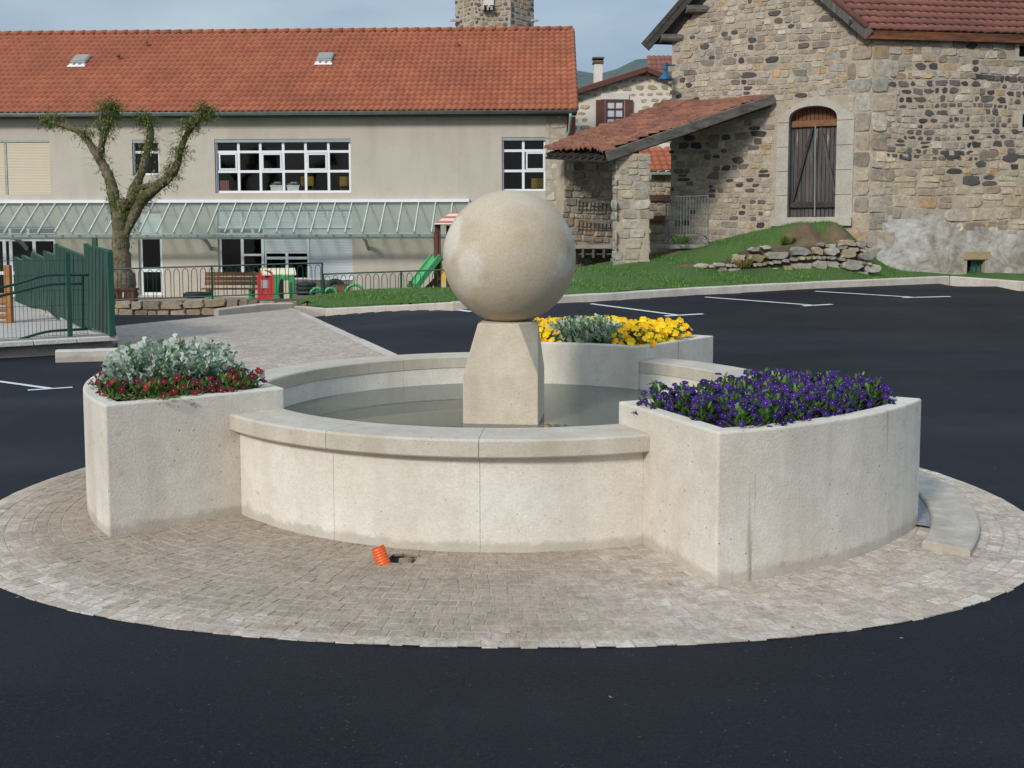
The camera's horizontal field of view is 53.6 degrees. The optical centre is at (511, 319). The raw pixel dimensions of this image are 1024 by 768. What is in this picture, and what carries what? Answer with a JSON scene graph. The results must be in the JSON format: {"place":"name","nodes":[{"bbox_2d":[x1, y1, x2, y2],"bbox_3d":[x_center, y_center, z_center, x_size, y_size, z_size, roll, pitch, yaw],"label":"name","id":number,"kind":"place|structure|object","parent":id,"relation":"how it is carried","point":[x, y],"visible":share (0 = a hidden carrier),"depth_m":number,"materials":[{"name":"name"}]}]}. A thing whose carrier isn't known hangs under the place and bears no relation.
{"place":"outdoors","nodes":[
{"label":"outdoors","id":0,"kind":"place"},
{"bbox_2d":[0,301,96,339],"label":"stair floor","id":1,"kind":"structure","parent":0,"point":[19,326],"depth_m":17.73,"materials":[{"name":"concrete"}]},
{"bbox_2d":[0,297,311,301],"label":"playground ground","id":2,"kind":"structure","parent":0,"point":[176,299],"depth_m":33.77,"materials":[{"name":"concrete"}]},
{"bbox_2d":[114,288,138,301],"bbox_3d":[-10.588,-0.689,27.616,0.720,0.360,0.387,0,4,0],"label":"wooden crate","id":3,"kind":"object","parent":2,"relation":"on","point":[126,293],"visible":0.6,"depth_m":27.48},
{"bbox_2d":[405,212,459,303],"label":"slide tower","id":4,"kind":"structure","parent":2,"relation":"on","point":[431,262],"depth_m":28.02,"materials":[{"name":"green plastic"}]},
{"bbox_2d":[115,309,385,369],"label":"sett ramp","id":5,"kind":"structure","parent":0,"point":[265,340],"depth_m":16.20,"materials":[{"name":"stone"}]},
{"bbox_2d":[0,0,677,72],"label":"sky","id":6,"kind":"structure","parent":0,"point":[615,31],"materials":[{"name":"blue"}]},
{"bbox_2d":[308,302,432,307],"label":"playground grass","id":7,"kind":"structure","parent":0,"point":[312,304],"depth_m":30.22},
{"bbox_2d":[31,93,225,295],"bbox_3d":[-10.444,-3.221,27.912,6.110,5.913,1.868,1,5,16],"label":"willow tree","id":8,"kind":"object","parent":7,"relation":"on","point":[126,213],"visible":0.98,"depth_m":27.71,"materials":[{"name":"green plant"}]},
{"bbox_2d":[201,272,258,298],"bbox_3d":[-8.717,-1.010,31.464,1.742,0.962,0.604,0,4,0],"label":"park bench","id":9,"kind":"object","parent":7,"relation":"on","point":[219,281],"visible":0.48,"depth_m":31.62,"materials":[{"name":"brown wood"}]},
{"bbox_2d":[257,268,295,298],"bbox_3d":[-7.067,-1.004,30.366,1.120,1.105,0.867,-1,5,-17],"label":"playhouse","id":10,"kind":"object","parent":7,"relation":"on","point":[269,284],"visible":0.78,"depth_m":30.05,"materials":[{"name":"red plastic"}]},
{"bbox_2d":[0,284,1023,767],"bbox_3d":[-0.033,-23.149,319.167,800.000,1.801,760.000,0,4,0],"label":"asphalt road","id":11,"kind":"structure","parent":0,"point":[84,690],"depth_m":3.89,"materials":[{"name":"asphalt"}]},
{"bbox_2d":[0,265,13,322],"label":"climbing frame","id":12,"kind":"object","parent":11,"relation":"on","point":[8,309],"visible":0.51,"depth_m":18.18,"materials":[{"name":"wood"}]},
{"bbox_2d":[0,334,117,357],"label":"concrete wall","id":13,"kind":"structure","parent":11,"relation":"on","point":[30,347],"depth_m":14.91,"materials":[{"name":"concrete"}]},
{"bbox_2d":[0,252,88,338],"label":"fence","id":14,"kind":"object","parent":13,"relation":"on","point":[68,283],"visible":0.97,"depth_m":15.08,"materials":[{"name":"green metal"}]},
{"bbox_2d":[37,308,117,347],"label":"stair wall","id":15,"kind":"structure","parent":11,"relation":"on","point":[114,344],"depth_m":16.94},
{"bbox_2d":[14,238,115,336],"bbox_3d":[-8.952,-0.754,19.668,0.220,1.662,10.602,-3,5,-33],"label":"panel fence","id":16,"kind":"object","parent":15,"relation":"on","point":[99,310],"visible":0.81,"depth_m":17.25,"materials":[{"name":"green metal"}]},
{"bbox_2d":[55,347,131,362],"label":"kerb","id":17,"kind":"structure","parent":11,"relation":"on","point":[79,355],"depth_m":14.06,"materials":[{"name":"concrete"}]},
{"bbox_2d":[115,298,307,314],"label":"stone wall","id":18,"kind":"structure","parent":11,"relation":"on","point":[195,307],"depth_m":26.87,"materials":[{"name":"stone"}]},
{"bbox_2d":[113,262,322,300],"bbox_3d":[-7.992,-0.895,27.012,5.933,1.285,0.052,0,4,0],"label":"hooped railing","id":19,"kind":"object","parent":18,"relation":"on","point":[255,265],"visible":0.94,"depth_m":26.99,"materials":[{"name":"metal"}]},
{"bbox_2d":[214,302,292,315],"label":"kerb","id":20,"kind":"structure","parent":11,"relation":"on","point":[252,308],"depth_m":24.85,"materials":[{"name":"concrete"}]},
{"bbox_2d":[0,26,578,296],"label":"school building","id":21,"kind":"structure","parent":11,"relation":"on","point":[414,134],"depth_m":34.53,"materials":[{"name":"paint"}]},
{"bbox_2d":[0,227,54,296],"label":"window","id":22,"kind":"structure","parent":21,"relation":"in","point":[4,242],"depth_m":34.87,"materials":[{"name":"clear plastic"}]},
{"bbox_2d":[139,211,162,294],"bbox_3d":[-12.358,-2.285,34.755,0.825,2.869,0.066,0,4,2],"label":"door","id":23,"kind":"structure","parent":21,"relation":"in","point":[153,220],"depth_m":34.69,"materials":[{"name":"clear plastic"}]},
{"bbox_2d":[218,228,264,276],"bbox_3d":[-9.229,-1.953,34.669,1.581,2.359,0.066,0,4,2],"label":"window","id":24,"kind":"structure","parent":21,"relation":"in","point":[262,254],"depth_m":34.60,"materials":[{"name":"clear plastic"}]},
{"bbox_2d":[217,142,350,192],"bbox_3d":[-7.747,-5.214,34.362,4.625,1.794,0.080,0,4,2],"label":"window","id":25,"kind":"structure","parent":21,"relation":"in","point":[282,152],"depth_m":34.34,"materials":[{"name":"white glass"}]},
{"bbox_2d":[265,252,308,278],"bbox_3d":[-7.681,-1.861,34.620,1.509,0.933,0.066,0,4,2],"label":"window","id":26,"kind":"structure","parent":21,"relation":"in","point":[286,257],"depth_m":34.57,"materials":[{"name":"clear plastic"}]},
{"bbox_2d":[504,141,544,190],"bbox_3d":[0.395,-5.233,34.066,1.456,1.772,0.080,0,4,2],"label":"window","id":27,"kind":"structure","parent":21,"relation":"in","point":[528,151],"depth_m":34.03,"materials":[{"name":"clear plastic"}]},
{"bbox_2d":[288,308,396,355],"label":"kerb","id":28,"kind":"structure","parent":11,"relation":"on","point":[377,348],"depth_m":15.75,"materials":[{"name":"concrete"}]},
{"bbox_2d":[450,0,538,26],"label":"church tower","id":29,"kind":"structure","parent":11,"relation":"on","point":[492,13],"depth_m":60.95,"materials":[{"name":"stone"}]},
{"bbox_2d":[567,57,671,171],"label":"stone house","id":30,"kind":"structure","parent":11,"relation":"on","point":[614,98],"depth_m":43.36,"materials":[{"name":"beige stone"}]},
{"bbox_2d":[601,93,628,122],"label":"window","id":31,"kind":"structure","parent":30,"relation":"in","point":[614,102],"depth_m":43.36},
{"bbox_2d":[294,276,949,316],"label":"kerb","id":32,"kind":"structure","parent":11,"relation":"on","point":[459,305],"depth_m":21.47,"materials":[{"name":"concrete"}]},
{"bbox_2d":[639,147,670,254],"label":"outhouse","id":33,"kind":"structure","parent":11,"relation":"on","point":[660,181],"depth_m":29.32,"materials":[{"name":"stone"}]},
{"bbox_2d":[950,276,1023,290],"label":"kerb","id":34,"kind":"structure","parent":11,"relation":"on","point":[973,281],"depth_m":23.24,"materials":[{"name":"concrete"}]},
{"bbox_2d":[0,467,1023,648],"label":"round pavement","id":35,"kind":"structure","parent":0,"point":[242,575],"depth_m":4.83,"materials":[{"name":"stone"}]},
{"bbox_2d":[83,368,283,536],"bbox_3d":[-2.138,0.797,6.580,1.169,0.806,1.731,-2,5,-20],"label":"stone planter","id":36,"kind":"object","parent":35,"relation":"on","point":[151,463],"visible":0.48,"depth_m":5.85,"materials":[{"name":"stone"}]},
{"bbox_2d":[97,379,136,401],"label":"pansy plant","id":37,"kind":"object","parent":36,"relation":"in","point":[119,388],"visible":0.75,"depth_m":5.95,"materials":[{"name":"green plant"}]},
{"bbox_2d":[99,353,169,392],"bbox_3d":[-2.282,0.338,6.212,0.411,0.279,0.438,3,5,31],"label":"silver ragwort","id":38,"kind":"object","parent":36,"relation":"in","point":[144,375],"visible":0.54,"depth_m":6.09,"materials":[{"name":"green plant"}]},
{"bbox_2d":[102,347,167,377],"bbox_3d":[-2.324,0.319,6.314,0.442,0.301,0.474,2,5,21],"label":"silver ragwort","id":39,"kind":"object","parent":36,"relation":"in","point":[106,361],"visible":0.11,"depth_m":6.19,"materials":[{"name":"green plant"}]},
{"bbox_2d":[103,336,187,371],"bbox_3d":[-2.345,0.281,6.527,0.542,0.344,0.505,4,6,41],"label":"silver ragwort","id":40,"kind":"object","parent":36,"relation":"in","point":[142,344],"visible":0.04,"depth_m":6.53,"materials":[{"name":"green plant"}]},
{"bbox_2d":[126,379,164,399],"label":"pansy plant","id":41,"kind":"object","parent":36,"relation":"in","point":[138,382],"visible":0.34,"depth_m":5.95,"materials":[{"name":"green plant"}]},
{"bbox_2d":[107,345,184,389],"bbox_3d":[-2.251,0.312,6.265,0.499,0.323,0.523,-2,5,-23],"label":"silver ragwort","id":42,"kind":"object","parent":36,"relation":"in","point":[151,350],"visible":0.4,"depth_m":6.15,"materials":[{"name":"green plant"}]},
{"bbox_2d":[131,379,167,398],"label":"pansy plant","id":43,"kind":"object","parent":36,"relation":"in","point":[149,385],"visible":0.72,"depth_m":5.85,"materials":[{"name":"green plant"}]},
{"bbox_2d":[121,339,195,360],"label":"silver ragwort","id":44,"kind":"object","parent":36,"relation":"in","point":[187,343],"visible":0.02,"depth_m":6.46,"materials":[{"name":"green plant"}]},
{"bbox_2d":[160,374,182,396],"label":"pansy plant","id":45,"kind":"object","parent":36,"relation":"in","point":[176,377],"visible":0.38,"depth_m":6.02,"materials":[{"name":"green plant"}]},
{"bbox_2d":[146,351,207,389],"bbox_3d":[-2.065,0.332,6.270,0.444,0.282,0.414,3,5,31],"label":"silver ragwort","id":46,"kind":"object","parent":36,"relation":"in","point":[181,371],"visible":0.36,"depth_m":6.17,"materials":[{"name":"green plant"}]},
{"bbox_2d":[169,378,203,403],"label":"pansy plant","id":47,"kind":"object","parent":36,"relation":"in","point":[182,386],"visible":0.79,"depth_m":5.92,"materials":[{"name":"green plant"}]},
{"bbox_2d":[154,333,220,355],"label":"silver ragwort","id":48,"kind":"object","parent":36,"relation":"in","point":[176,341],"visible":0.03,"depth_m":6.63,"materials":[{"name":"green plant"}]},
{"bbox_2d":[160,346,215,367],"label":"silver ragwort","id":49,"kind":"object","parent":36,"relation":"in","point":[205,356],"visible":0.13,"depth_m":6.37,"materials":[{"name":"green plant"}]},
{"bbox_2d":[160,347,234,385],"bbox_3d":[-1.990,0.317,6.346,0.470,0.299,0.438,-4,6,-41],"label":"silver ragwort","id":50,"kind":"object","parent":36,"relation":"in","point":[213,367],"visible":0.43,"depth_m":6.28,"materials":[{"name":"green plant"}]},
{"bbox_2d":[188,377,224,392],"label":"pansy plant","id":51,"kind":"object","parent":36,"relation":"in","point":[202,386],"visible":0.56,"depth_m":6.08,"materials":[{"name":"green plant"}]},
{"bbox_2d":[185,343,244,372],"bbox_3d":[-2.002,0.301,6.546,0.472,0.300,0.440,3,5,31],"label":"silver ragwort","id":52,"kind":"object","parent":36,"relation":"in","point":[229,355],"visible":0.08,"depth_m":6.56,"materials":[{"name":"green plant"}]},
{"bbox_2d":[209,374,242,392],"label":"pansy plant","id":53,"kind":"object","parent":36,"relation":"in","point":[229,388],"visible":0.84,"depth_m":6.11,"materials":[{"name":"red plant"}]},
{"bbox_2d":[230,367,267,389],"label":"pansy plant","id":54,"kind":"object","parent":36,"relation":"in","point":[250,377],"visible":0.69,"depth_m":6.26,"materials":[{"name":"red plant"}]},
{"bbox_2d":[371,545,390,564],"bbox_3d":[-0.652,1.257,5.184,0.144,0.212,0.072,2,5,22],"label":"drain hose","id":55,"kind":"object","parent":35,"relation":"on","point":[380,555],"visible":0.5,"depth_m":5.16,"materials":[{"name":"orange plastic"}]},
{"bbox_2d":[229,190,756,552],"bbox_3d":[-0.043,0.107,7.286,4.166,2.066,4.166,0,4,0],"label":"fountain","id":56,"kind":"object","parent":35,"relation":"on","point":[509,259],"visible":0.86,"depth_m":5.60,"materials":[{"name":"stone"}]},
{"bbox_2d":[284,383,677,427],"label":"water","id":57,"kind":"structure","parent":56,"relation":"in","point":[565,405],"depth_m":7.78,"materials":[{"name":"grey liquid"}]},
{"bbox_2d":[541,335,712,388],"bbox_3d":[0.832,0.566,9.474,1.876,0.806,1.352,2,5,22],"label":"stone planter","id":58,"kind":"object","parent":35,"relation":"on","point":[598,364],"visible":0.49,"depth_m":8.91,"materials":[{"name":"stone"}]},
{"bbox_2d":[545,318,591,341],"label":"silver ragwort","id":59,"kind":"object","parent":58,"relation":"in","point":[561,328],"visible":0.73,"depth_m":9.06,"materials":[{"name":"green plant"}]},
{"bbox_2d":[570,320,604,342],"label":"silver ragwort","id":60,"kind":"object","parent":58,"relation":"in","point":[589,336],"visible":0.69,"depth_m":8.97,"materials":[{"name":"green plant"}]},
{"bbox_2d":[580,315,625,343],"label":"silver ragwort","id":61,"kind":"object","parent":58,"relation":"in","point":[599,338],"visible":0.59,"depth_m":8.98,"materials":[{"name":"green plant"}]},
{"bbox_2d":[594,322,634,343],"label":"silver ragwort","id":62,"kind":"object","parent":58,"relation":"in","point":[605,336],"visible":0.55,"depth_m":8.91,"materials":[{"name":"green plant"}]},
{"bbox_2d":[608,323,641,344],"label":"pansy plant","id":63,"kind":"object","parent":58,"relation":"in","point":[615,341],"visible":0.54,"depth_m":8.86,"materials":[{"name":"yellow plant"}]},
{"bbox_2d":[617,325,656,348],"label":"pansy plant","id":64,"kind":"object","parent":58,"relation":"in","point":[648,336],"visible":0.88,"depth_m":8.81,"materials":[{"name":"yellow plant"}]},
{"bbox_2d":[634,323,665,344],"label":"pansy plant","id":65,"kind":"object","parent":58,"relation":"in","point":[658,329],"visible":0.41,"depth_m":8.98,"materials":[{"name":"yellow plant"}]},
{"bbox_2d":[651,317,685,340],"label":"pansy plant","id":66,"kind":"object","parent":58,"relation":"in","point":[667,328],"visible":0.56,"depth_m":9.18,"materials":[{"name":"yellow plant"}]},
{"bbox_2d":[666,317,694,338],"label":"pansy plant","id":67,"kind":"object","parent":58,"relation":"in","point":[684,326],"visible":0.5,"depth_m":9.41,"materials":[{"name":"yellow plant"}]},
{"bbox_2d":[619,396,920,584],"bbox_3d":[1.384,0.865,5.648,1.705,0.806,1.137,-4,6,-40],"label":"stone planter","id":68,"kind":"object","parent":35,"relation":"on","point":[733,504],"visible":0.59,"depth_m":5.08,"materials":[{"name":"stone"}]},
{"bbox_2d":[631,379,676,414],"bbox_3d":[0.799,0.426,5.534,0.232,0.206,0.226,3,5,34],"label":"pansy plant","id":69,"kind":"object","parent":68,"relation":"in","point":[656,403],"visible":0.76,"depth_m":5.52,"materials":[{"name":"purple plant"}]},
{"bbox_2d":[663,389,698,417],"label":"pansy plant","id":70,"kind":"object","parent":68,"relation":"in","point":[686,407],"visible":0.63,"depth_m":5.36,"materials":[{"name":"purple plant"}]},
{"bbox_2d":[665,382,698,412],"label":"pansy plant","id":71,"kind":"object","parent":68,"relation":"in","point":[681,387],"visible":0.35,"depth_m":5.49,"materials":[{"name":"purple plant"}]},
{"bbox_2d":[687,379,720,403],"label":"pansy plant","id":72,"kind":"object","parent":68,"relation":"in","point":[703,382],"visible":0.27,"depth_m":5.50,"materials":[{"name":"purple plant"}]},
{"bbox_2d":[687,393,723,426],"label":"pansy plant","id":73,"kind":"object","parent":68,"relation":"in","point":[708,415],"visible":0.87,"depth_m":5.13,"materials":[{"name":"purple plant"}]},
{"bbox_2d":[690,393,728,423],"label":"pansy plant","id":74,"kind":"object","parent":68,"relation":"in","point":[706,410],"visible":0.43,"depth_m":5.21,"materials":[{"name":"purple plant"}]},
{"bbox_2d":[708,390,738,425],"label":"pansy plant","id":75,"kind":"object","parent":68,"relation":"in","point":[726,400],"visible":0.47,"depth_m":5.19,"materials":[{"name":"purple plant"}]},
{"bbox_2d":[714,384,743,416],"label":"pansy plant","id":76,"kind":"object","parent":68,"relation":"in","point":[729,387],"visible":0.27,"depth_m":5.31,"materials":[{"name":"purple plant"}]},
{"bbox_2d":[722,395,758,427],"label":"pansy plant","id":77,"kind":"object","parent":68,"relation":"in","point":[731,406],"visible":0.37,"depth_m":5.05,"materials":[{"name":"purple plant"}]},
{"bbox_2d":[721,402,761,427],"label":"pansy plant","id":78,"kind":"object","parent":68,"relation":"in","point":[738,422],"visible":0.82,"depth_m":4.93,"materials":[{"name":"green plant"}]},
{"bbox_2d":[735,378,761,395],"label":"pansy plant","id":79,"kind":"object","parent":68,"relation":"in","point":[750,382],"visible":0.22,"depth_m":5.54,"materials":[{"name":"purple plant"}]},
{"bbox_2d":[736,369,764,382],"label":"pansy plant","id":80,"kind":"object","parent":68,"relation":"in","point":[748,373],"visible":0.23,"depth_m":5.96,"materials":[{"name":"purple plant"}]},
{"bbox_2d":[745,392,786,426],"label":"pansy plant","id":81,"kind":"object","parent":68,"relation":"in","point":[766,413],"visible":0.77,"depth_m":4.99,"materials":[{"name":"purple plant"}]},
{"bbox_2d":[757,388,796,423],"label":"pansy plant","id":82,"kind":"object","parent":68,"relation":"in","point":[790,406],"visible":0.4,"depth_m":5.07,"materials":[{"name":"purple plant"}]},
{"bbox_2d":[767,373,798,388],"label":"pansy plant","id":83,"kind":"object","parent":68,"relation":"in","point":[786,379],"visible":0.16,"depth_m":5.63,"materials":[{"name":"purple plant"}]},
{"bbox_2d":[782,396,811,421],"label":"pansy plant","id":84,"kind":"object","parent":68,"relation":"in","point":[802,405],"visible":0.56,"depth_m":5.11,"materials":[{"name":"purple plant"}]},
{"bbox_2d":[783,383,818,417],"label":"pansy plant","id":85,"kind":"object","parent":68,"relation":"in","point":[803,389],"visible":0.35,"depth_m":5.32,"materials":[{"name":"purple plant"}]},
{"bbox_2d":[796,391,828,420],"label":"pansy plant","id":86,"kind":"object","parent":68,"relation":"in","point":[813,406],"visible":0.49,"depth_m":5.24,"materials":[{"name":"purple plant"}]},
{"bbox_2d":[805,388,845,418],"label":"pansy plant","id":87,"kind":"object","parent":68,"relation":"in","point":[819,410],"visible":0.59,"depth_m":5.26,"materials":[{"name":"purple plant"}]},
{"bbox_2d":[823,377,858,409],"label":"pansy plant","id":88,"kind":"object","parent":68,"relation":"in","point":[829,380],"visible":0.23,"depth_m":5.56,"materials":[{"name":"purple plant"}]},
{"bbox_2d":[829,391,854,415],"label":"pansy plant","id":89,"kind":"object","parent":68,"relation":"in","point":[844,399],"visible":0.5,"depth_m":5.34,"materials":[{"name":"purple plant"}]},
{"bbox_2d":[839,383,872,413],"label":"pansy plant","id":90,"kind":"object","parent":68,"relation":"in","point":[860,393],"visible":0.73,"depth_m":5.48,"materials":[{"name":"purple plant"}]},
{"bbox_2d":[842,372,881,406],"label":"pansy plant","id":91,"kind":"object","parent":68,"relation":"in","point":[859,376],"visible":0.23,"depth_m":5.75,"materials":[{"name":"purple plant"}]},
{"bbox_2d":[858,378,895,408],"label":"pansy plant","id":92,"kind":"object","parent":68,"relation":"in","point":[877,389],"visible":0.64,"depth_m":5.62,"materials":[{"name":"purple plant"}]},
{"bbox_2d":[916,496,930,525],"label":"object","id":93,"kind":"object","parent":35,"relation":"on","point":[924,518],"visible":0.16,"depth_m":6.00,"materials":[{"name":"metal"}]},
{"bbox_2d":[918,473,975,511],"bbox_3d":[2.712,1.141,6.488,0.298,0.102,0.971,1,5,8],"label":"step stone","id":94,"kind":"object","parent":35,"relation":"on","point":[933,492],"visible":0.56,"depth_m":6.35,"materials":[{"name":"stone"}]},
{"bbox_2d":[922,507,979,556],"bbox_3d":[2.460,1.206,5.665,0.281,0.102,0.822,2,5,25],"label":"step stone","id":95,"kind":"object","parent":35,"relation":"on","point":[954,531],"visible":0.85,"depth_m":5.55,"materials":[{"name":"stone"}]},
{"bbox_2d":[577,59,647,87],"bbox_3d":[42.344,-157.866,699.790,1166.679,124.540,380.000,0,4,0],"label":"hills","id":96,"kind":"structure","parent":0,"point":[584,78],"depth_m":863.22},
{"bbox_2d":[295,222,1023,307],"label":"lawn","id":97,"kind":"structure","parent":0,"point":[809,234],"depth_m":23.64,"materials":[{"name":"plant"}]},
{"bbox_2d":[322,269,449,307],"bbox_3d":[-2.865,-0.755,26.221,4.467,1.221,0.050,1,5,16],"label":"hooped railing","id":98,"kind":"object","parent":97,"relation":"on","point":[359,273],"visible":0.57,"depth_m":26.29,"materials":[{"name":"metal"}]},
{"bbox_2d":[544,94,775,268],"bbox_3d":[3.578,-3.268,25.904,5.226,4.948,3.416,-3,5,-30],"label":"lean to shed","id":99,"kind":"object","parent":97,"relation":"on","point":[604,185],"visible":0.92,"depth_m":25.11,"materials":[{"name":"tile"}]},
{"bbox_2d":[663,195,709,243],"bbox_3d":[4.330,-2.476,25.108,1.135,1.195,0.820,3,5,30],"label":"crowd barrier","id":100,"kind":"object","parent":99,"relation":"on","point":[704,235],"visible":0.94,"depth_m":25.07,"materials":[{"name":"metal"}]},
{"bbox_2d":[731,256,754,267],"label":"weed tuft","id":101,"kind":"object","parent":97,"relation":"on","point":[745,263],"visible":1,"depth_m":23.16,"materials":[{"name":"green plant"}]},
{"bbox_2d":[713,240,881,275],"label":"dry stone wall","id":102,"kind":"structure","parent":97,"relation":"on","point":[849,254],"depth_m":23.52,"materials":[{"name":"stone"}]},
{"bbox_2d":[641,0,1023,284],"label":"stone barn","id":103,"kind":"structure","parent":97,"relation":"on","point":[892,131],"depth_m":25.17,"materials":[{"name":"stone"}]},
{"bbox_2d":[658,63,674,81],"bbox_3d":[3.975,-6.413,26.176,0.406,0.450,0.400,2,5,22],"label":"wall lamp","id":104,"kind":"object","parent":103,"relation":"attached to","point":[665,76],"visible":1,"depth_m":26.12,"materials":[{"name":"blue metal"}]},
{"bbox_2d":[789,107,836,216],"bbox_3d":[7.621,-3.970,25.599,1.165,2.838,0.190,2,5,25],"label":"door","id":105,"kind":"structure","parent":103,"relation":"in","point":[813,129],"depth_m":25.59,"materials":[{"name":"brown wood"}]},
{"bbox_2d":[963,251,990,272],"bbox_3d":[11.600,-1.397,25.517,0.740,0.681,0.350,-1,5,-8],"label":"cellar window","id":106,"kind":"structure","parent":103,"relation":"in","point":[973,259],"depth_m":25.36,"materials":[{"name":"stone"}]},
{"bbox_2d":[1014,43,1023,60],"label":"window","id":107,"kind":"structure","parent":103,"relation":"in","point":[1019,50],"depth_m":25.07,"materials":[{"name":"stone"}]},
{"bbox_2d":[647,55,671,75],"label":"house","id":108,"kind":"structure","parent":0,"point":[655,62],"depth_m":52.41,"materials":[{"name":"tile"}]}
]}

